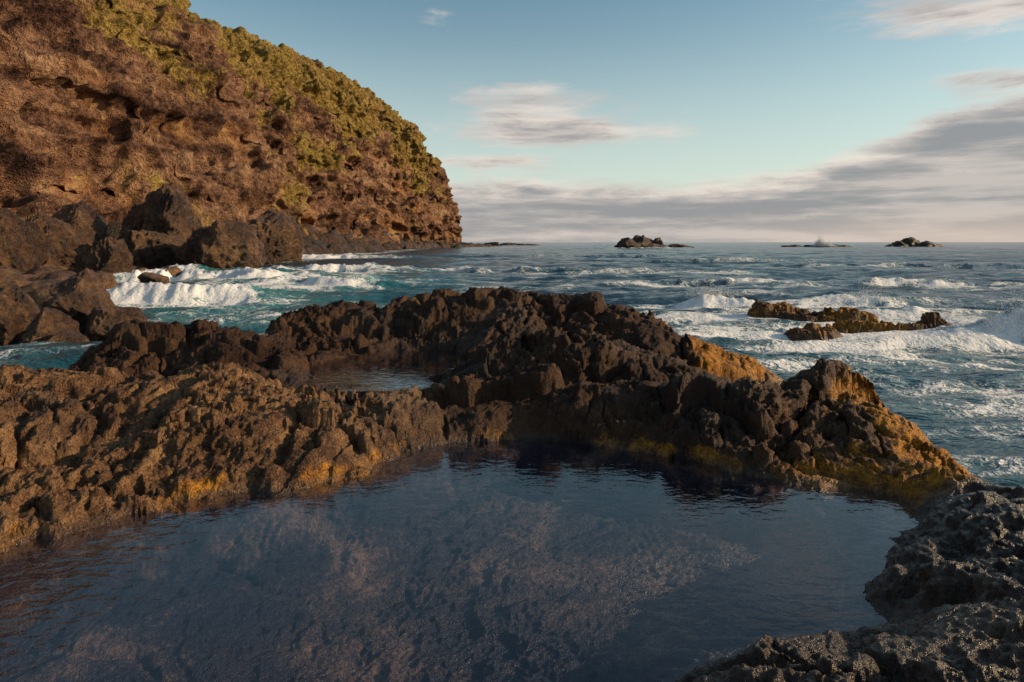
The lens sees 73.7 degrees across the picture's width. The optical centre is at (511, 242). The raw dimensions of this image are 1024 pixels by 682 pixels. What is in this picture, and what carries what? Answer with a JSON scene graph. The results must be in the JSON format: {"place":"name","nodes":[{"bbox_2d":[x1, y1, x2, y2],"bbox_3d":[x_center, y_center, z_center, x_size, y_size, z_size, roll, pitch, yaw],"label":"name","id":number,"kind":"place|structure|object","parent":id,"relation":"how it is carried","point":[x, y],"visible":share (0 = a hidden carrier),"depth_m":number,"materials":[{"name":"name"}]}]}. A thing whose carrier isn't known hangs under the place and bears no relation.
{"place":"outdoors","nodes":[
{"label":"outdoors","id":0,"kind":"place"},
{"bbox_2d":[0,0,462,244],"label":"cliff headland","id":1,"kind":"structure","parent":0,"point":[113,110],"depth_m":131.38,"materials":[{"name":"brown stone"}]},
{"bbox_2d":[97,214,501,254],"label":"cliff foot boulders","id":2,"kind":"object","parent":1,"relation":"on","point":[342,243],"visible":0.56,"depth_m":198.87,"materials":[{"name":"brown stone"}]},
{"bbox_2d":[0,242,1023,487],"bbox_3d":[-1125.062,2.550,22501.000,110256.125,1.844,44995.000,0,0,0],"label":"sea","id":3,"kind":"structure","parent":0,"point":[956,388],"depth_m":33.53,"materials":[{"name":"liquid"}]},
{"bbox_2d":[0,294,30,345],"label":"boulder","id":4,"kind":"object","parent":3,"relation":"in","point":[15,322],"visible":0.87,"depth_m":19.93,"materials":[{"name":"brown stone"}]},
{"bbox_2d":[0,266,31,286],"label":"boulder","id":5,"kind":"object","parent":3,"relation":"in","point":[10,275],"visible":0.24,"depth_m":27.70,"materials":[{"name":"brown stone"}]},
{"bbox_2d":[0,284,39,321],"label":"boulder","id":6,"kind":"object","parent":3,"relation":"in","point":[23,301],"visible":0.32,"depth_m":23.46,"materials":[{"name":"brown stone"}]},
{"bbox_2d":[0,208,52,271],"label":"boulder","id":7,"kind":"object","parent":3,"relation":"in","point":[24,245],"visible":0.66,"depth_m":48.81,"materials":[{"name":"brown stone"}]},
{"bbox_2d":[21,307,78,342],"bbox_3d":[-13.053,2.573,19.330,1.389,1.438,1.367,0,0,-31],"label":"boulder","id":8,"kind":"object","parent":3,"relation":"in","point":[47,323],"visible":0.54,"depth_m":19.06,"materials":[{"name":"brown stone"}]},
{"bbox_2d":[44,246,58,267],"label":"boulder","id":9,"kind":"object","parent":3,"relation":"in","point":[52,261],"visible":0.07,"depth_m":56.82,"materials":[{"name":"brown stone"}]},
{"bbox_2d":[25,212,92,267],"bbox_3d":[-41.286,0.763,61.883,5.064,6.921,6.695,0,0,25],"label":"boulder","id":10,"kind":"object","parent":3,"relation":"in","point":[70,244],"visible":0.39,"depth_m":60.74,"materials":[{"name":"brown stone"}]},
{"bbox_2d":[46,330,88,342],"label":"boulder","id":11,"kind":"object","parent":3,"relation":"in","point":[76,336],"visible":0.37,"depth_m":18.61,"materials":[{"name":"brown stone"}]},
{"bbox_2d":[42,268,114,334],"bbox_3d":[-13.917,2.196,21.926,2.214,2.722,2.425,0,0,0],"label":"boulder","id":12,"kind":"object","parent":3,"relation":"in","point":[80,296],"visible":0.5,"depth_m":21.47,"materials":[{"name":"brown stone"}]},
{"bbox_2d":[51,200,107,244],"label":"boulder","id":13,"kind":"object","parent":3,"relation":"in","point":[82,217],"visible":0.42,"depth_m":71.69,"materials":[{"name":"brown stone"}]},
{"bbox_2d":[19,265,182,309],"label":"shore rocks","id":14,"kind":"object","parent":3,"relation":"in","point":[42,278],"visible":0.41,"depth_m":42.31,"materials":[{"name":"brown stone"}]},
{"bbox_2d":[73,236,133,272],"bbox_3d":[-31.106,2.461,51.937,4.079,5.814,3.227,0,0,-21],"label":"boulder","id":15,"kind":"object","parent":3,"relation":"in","point":[109,254],"visible":0.47,"depth_m":51.08,"materials":[{"name":"brown stone"}]},
{"bbox_2d":[84,306,147,340],"bbox_3d":[-12.197,2.692,20.816,1.783,1.522,1.569,0,0,30],"label":"boulder","id":16,"kind":"object","parent":3,"relation":"in","point":[101,322],"visible":0.53,"depth_m":20.29,"materials":[{"name":"brown stone"}]},
{"bbox_2d":[117,203,142,239],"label":"boulder","id":17,"kind":"object","parent":3,"relation":"in","point":[128,220],"visible":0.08,"depth_m":82.74,"materials":[{"name":"brown stone"}]},
{"bbox_2d":[121,229,184,269],"bbox_3d":[-33.221,2.137,64.308,6.555,6.607,6.592,0,0,0],"label":"boulder","id":18,"kind":"object","parent":3,"relation":"in","point":[149,250],"visible":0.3,"depth_m":61.84,"materials":[{"name":"brown stone"}]},
{"bbox_2d":[133,181,202,241],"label":"boulder","id":19,"kind":"object","parent":18,"relation":"on","point":[167,209],"visible":0.34,"depth_m":72.64,"materials":[{"name":"brown stone"}]},
{"bbox_2d":[175,219,259,268],"bbox_3d":[-26.430,1.766,61.478,7.048,7.476,7.388,0,0,-28],"label":"boulder","id":20,"kind":"object","parent":3,"relation":"in","point":[225,244],"visible":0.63,"depth_m":59.13,"materials":[{"name":"brown stone"}]},
{"bbox_2d":[257,237,265,266],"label":"boulder","id":21,"kind":"object","parent":3,"relation":"in","point":[262,254],"visible":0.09,"depth_m":73.94,"materials":[{"name":"brown stone"}]},
{"bbox_2d":[248,209,304,263],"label":"boulder","id":22,"kind":"object","parent":3,"relation":"in","point":[280,236],"visible":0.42,"depth_m":90.09,"materials":[{"name":"brown stone"}]},
{"bbox_2d":[483,242,536,244],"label":"sea rock","id":23,"kind":"object","parent":3,"relation":"in","point":[494,243],"visible":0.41,"depth_m":595.52,"materials":[{"name":"grey stone"}]},
{"bbox_2d":[0,286,1023,681],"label":"lava rock shelf","id":24,"kind":"object","parent":3,"relation":"in","point":[588,486],"visible":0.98,"depth_m":5.34,"materials":[{"name":"brown stone"}]},
{"bbox_2d":[614,235,668,247],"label":"sea rock","id":25,"kind":"object","parent":3,"relation":"in","point":[638,241],"visible":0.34,"depth_m":307.52,"materials":[{"name":"grey stone"}]},
{"bbox_2d":[669,244,694,247],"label":"sea rock","id":26,"kind":"object","parent":3,"relation":"in","point":[676,245],"visible":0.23,"depth_m":326.01,"materials":[{"name":"grey stone"}]},
{"bbox_2d":[781,244,851,246],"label":"sea rock","id":27,"kind":"object","parent":3,"relation":"in","point":[813,246],"visible":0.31,"depth_m":398.50,"materials":[{"name":"grey stone"}]},
{"bbox_2d":[747,299,951,340],"bbox_3d":[11.241,3.309,21.980,11.593,2.570,13.114,0,0,0],"label":"reef rock","id":28,"kind":"object","parent":3,"relation":"in","point":[858,320],"visible":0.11,"depth_m":21.11,"materials":[{"name":"brown stone"}]},
{"bbox_2d":[679,235,1023,333],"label":"sea spray","id":29,"kind":"object","parent":3,"relation":"on","point":[822,243],"visible":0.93,"depth_m":19.12,"materials":[{"name":"white liquid"}]},
{"bbox_2d":[884,237,944,246],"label":"sea rock","id":30,"kind":"object","parent":3,"relation":"in","point":[910,242],"visible":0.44,"depth_m":428.90,"materials":[{"name":"grey stone"}]},
{"bbox_2d":[188,0,1023,241],"label":"sky","id":31,"kind":"structure","parent":0,"point":[544,120],"materials":[{"name":"blue"}]}
]}

